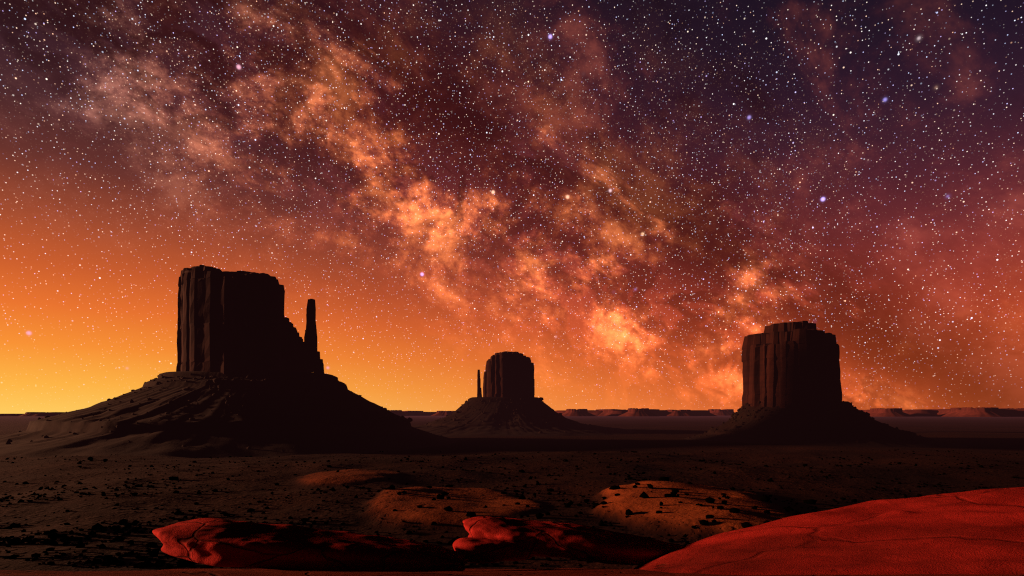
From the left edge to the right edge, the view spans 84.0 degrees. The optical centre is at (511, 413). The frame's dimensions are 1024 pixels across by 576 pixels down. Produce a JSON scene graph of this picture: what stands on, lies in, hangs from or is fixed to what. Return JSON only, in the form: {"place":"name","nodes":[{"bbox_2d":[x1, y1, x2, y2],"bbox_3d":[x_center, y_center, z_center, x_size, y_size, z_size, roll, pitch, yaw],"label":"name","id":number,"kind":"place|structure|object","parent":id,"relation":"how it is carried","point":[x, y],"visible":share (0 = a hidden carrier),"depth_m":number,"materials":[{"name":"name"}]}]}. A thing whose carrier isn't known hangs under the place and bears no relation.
{"place":"outdoors","nodes":[
{"label":"outdoors","id":0,"kind":"place"},
{"bbox_2d":[176,265,323,373],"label":"mitten cliffs","id":1,"kind":"structure","parent":0,"point":[232,321],"depth_m":1853.00,"materials":[{"name":"brown stone"}]},
{"bbox_2d":[0,416,1023,571],"bbox_3d":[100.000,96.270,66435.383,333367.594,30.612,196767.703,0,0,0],"label":"valley ground","id":2,"kind":"structure","parent":0,"point":[988,438],"depth_m":780.40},
{"bbox_2d":[0,414,22,415],"bbox_3d":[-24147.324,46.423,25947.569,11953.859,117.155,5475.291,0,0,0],"label":"mesa","id":3,"kind":"structure","parent":2,"relation":"on","point":[10,414],"depth_m":23625.67,"materials":[{"name":"brown stone"}]},
{"bbox_2d":[20,412,64,415],"bbox_3d":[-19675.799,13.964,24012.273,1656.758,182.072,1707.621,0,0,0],"label":"mesa","id":4,"kind":"structure","parent":2,"relation":"on","point":[41,413],"depth_m":23418.76,"materials":[{"name":"brown stone"}]},
{"bbox_2d":[0,371,457,457],"bbox_3d":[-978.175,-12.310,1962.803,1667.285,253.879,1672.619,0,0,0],"label":"talus slope","id":5,"kind":"structure","parent":2,"relation":"on","point":[345,429],"depth_m":1577.24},
{"bbox_2d":[5,373,445,448],"bbox_3d":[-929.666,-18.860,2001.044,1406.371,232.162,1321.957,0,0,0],"label":"scattered boulders","id":6,"kind":"object","parent":5,"relation":"on","point":[297,378],"visible":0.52,"depth_m":1771.56,"materials":[{"name":"brown stone"}]},
{"bbox_2d":[389,410,407,415],"bbox_3d":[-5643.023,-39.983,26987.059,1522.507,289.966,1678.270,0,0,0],"label":"mesa","id":7,"kind":"structure","parent":2,"relation":"on","point":[398,412],"depth_m":26561.67,"materials":[{"name":"brown stone"}]},
{"bbox_2d":[402,411,428,415],"bbox_3d":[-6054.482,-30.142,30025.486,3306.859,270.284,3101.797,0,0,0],"label":"mesa","id":8,"kind":"structure","parent":2,"relation":"on","point":[415,413],"depth_m":29025.06,"materials":[{"name":"brown stone"}]},
{"bbox_2d":[424,412,435,415],"bbox_3d":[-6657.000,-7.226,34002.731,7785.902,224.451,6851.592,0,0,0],"label":"mesa","id":9,"kind":"structure","parent":2,"relation":"on","point":[429,413],"depth_m":31265.01,"materials":[{"name":"brown stone"}]},
{"bbox_2d":[431,411,453,415],"bbox_3d":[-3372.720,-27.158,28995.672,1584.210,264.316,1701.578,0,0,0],"label":"mesa","id":10,"kind":"structure","parent":2,"relation":"on","point":[441,413],"depth_m":28487.60,"materials":[{"name":"brown stone"}]},
{"bbox_2d":[0,449,1019,568],"bbox_3d":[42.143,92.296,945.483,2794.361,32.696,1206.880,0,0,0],"label":"valley bushes","id":11,"kind":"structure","parent":2,"relation":"on","point":[107,559],"depth_m":540.43,"materials":[{"name":"green plant"}]},
{"bbox_2d":[412,397,634,436],"bbox_3d":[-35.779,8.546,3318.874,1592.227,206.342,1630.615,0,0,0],"label":"talus slope","id":12,"kind":"structure","parent":2,"relation":"on","point":[473,427],"depth_m":3010.38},
{"bbox_2d":[477,351,534,397],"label":"mitten cliffs","id":13,"kind":"structure","parent":12,"relation":"on","point":[508,374],"depth_m":3181.68,"materials":[{"name":"brown stone"}]},
{"bbox_2d":[425,397,622,432],"bbox_3d":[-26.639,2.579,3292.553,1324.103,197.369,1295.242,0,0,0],"label":"scattered boulders","id":14,"kind":"object","parent":12,"relation":"on","point":[521,399],"visible":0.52,"depth_m":3087.04,"materials":[{"name":"brown stone"}]},
{"bbox_2d":[463,516,685,564],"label":"slab","id":15,"kind":"structure","parent":2,"relation":"on","point":[557,539],"depth_m":9.78,"materials":[{"name":"stone"}]},
{"bbox_2d":[562,409,594,415],"bbox_3d":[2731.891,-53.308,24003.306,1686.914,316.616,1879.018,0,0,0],"label":"mesa","id":16,"kind":"structure","parent":2,"relation":"on","point":[577,412],"depth_m":23469.16,"materials":[{"name":"brown stone"}]},
{"bbox_2d":[596,409,662,415],"bbox_3d":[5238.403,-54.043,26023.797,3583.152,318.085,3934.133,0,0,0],"label":"mesa","id":17,"kind":"structure","parent":2,"relation":"on","point":[610,412],"depth_m":24686.32,"materials":[{"name":"brown stone"}]},
{"bbox_2d":[555,410,715,415],"bbox_3d":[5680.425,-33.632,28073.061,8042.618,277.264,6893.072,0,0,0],"label":"mesa","id":18,"kind":"structure","parent":2,"relation":"on","point":[695,412],"depth_m":25283.32,"materials":[{"name":"brown stone"}]},
{"bbox_2d":[619,408,657,415],"bbox_3d":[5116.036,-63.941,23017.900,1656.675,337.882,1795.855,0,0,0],"label":"mesa","id":19,"kind":"structure","parent":2,"relation":"on","point":[638,412],"depth_m":22556.03,"materials":[{"name":"brown stone"}]},
{"bbox_2d":[663,410,697,415],"bbox_3d":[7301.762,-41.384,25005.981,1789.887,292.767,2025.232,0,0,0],"label":"mesa","id":20,"kind":"structure","parent":2,"relation":"on","point":[677,413],"depth_m":24380.62,"materials":[{"name":"brown stone"}]},
{"bbox_2d":[708,409,734,415],"bbox_3d":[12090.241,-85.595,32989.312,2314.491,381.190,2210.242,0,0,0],"label":"mesa","id":21,"kind":"structure","parent":2,"relation":"on","point":[723,412],"depth_m":32395.24,"materials":[{"name":"brown stone"}]},
{"bbox_2d":[684,401,965,447],"bbox_3d":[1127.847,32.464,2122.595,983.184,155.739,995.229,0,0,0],"label":"talus slope","id":22,"kind":"structure","parent":2,"relation":"on","point":[878,437],"depth_m":1890.42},
{"bbox_2d":[688,400,945,443],"bbox_3d":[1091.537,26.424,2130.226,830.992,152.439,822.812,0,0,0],"label":"scattered boulders","id":23,"kind":"object","parent":22,"relation":"on","point":[785,431],"visible":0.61,"depth_m":1951.04,"materials":[{"name":"brown stone"}]},
{"bbox_2d":[633,487,1023,574],"bbox_3d":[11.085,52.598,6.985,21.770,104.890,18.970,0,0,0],"label":"rock outcrop","id":24,"kind":"object","parent":2,"relation":"on","point":[977,532],"visible":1,"depth_m":7.97,"materials":[{"name":"red stone"}]},
{"bbox_2d":[868,408,914,416],"bbox_3d":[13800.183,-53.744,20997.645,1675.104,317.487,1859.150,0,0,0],"label":"mesa","id":25,"kind":"structure","parent":2,"relation":"on","point":[885,412],"depth_m":20492.59,"materials":[{"name":"brown stone"}]},
{"bbox_2d":[863,409,937,416],"bbox_3d":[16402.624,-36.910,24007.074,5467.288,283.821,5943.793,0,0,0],"label":"mesa","id":26,"kind":"structure","parent":2,"relation":"on","point":[922,413],"depth_m":21397.59,"materials":[{"name":"brown stone"}]},
{"bbox_2d":[905,409,1023,416],"bbox_3d":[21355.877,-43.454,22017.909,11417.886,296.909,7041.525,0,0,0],"label":"mesa","id":27,"kind":"structure","parent":2,"relation":"on","point":[1016,412],"depth_m":19661.66,"materials":[{"name":"brown stone"}]},
{"bbox_2d":[936,407,1013,416],"bbox_3d":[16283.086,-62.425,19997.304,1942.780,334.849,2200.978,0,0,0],"label":"mesa","id":28,"kind":"structure","parent":2,"relation":"on","point":[976,412],"depth_m":19397.51,"materials":[{"name":"brown stone"}]},
{"bbox_2d":[0,568,1023,575],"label":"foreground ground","id":29,"kind":"structure","parent":0,"point":[465,572],"depth_m":6.28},
{"bbox_2d":[152,518,467,571],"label":"slab","id":30,"kind":"structure","parent":29,"relation":"on","point":[218,542],"depth_m":8.36,"materials":[{"name":"stone"}]},
{"bbox_2d":[453,537,532,562],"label":"slab","id":31,"kind":"structure","parent":29,"relation":"on","point":[478,550],"depth_m":9.45,"materials":[{"name":"stone"}]},
{"bbox_2d":[0,0,1023,413],"label":"sky","id":32,"kind":"structure","parent":0,"point":[613,196],"materials":[{"name":"orange"}]},
{"bbox_2d":[741,321,841,407],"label":"merrick butte cliffs","id":33,"kind":"structure","parent":0,"point":[785,364],"depth_m":2024.01,"materials":[{"name":"brown stone"}]}
]}

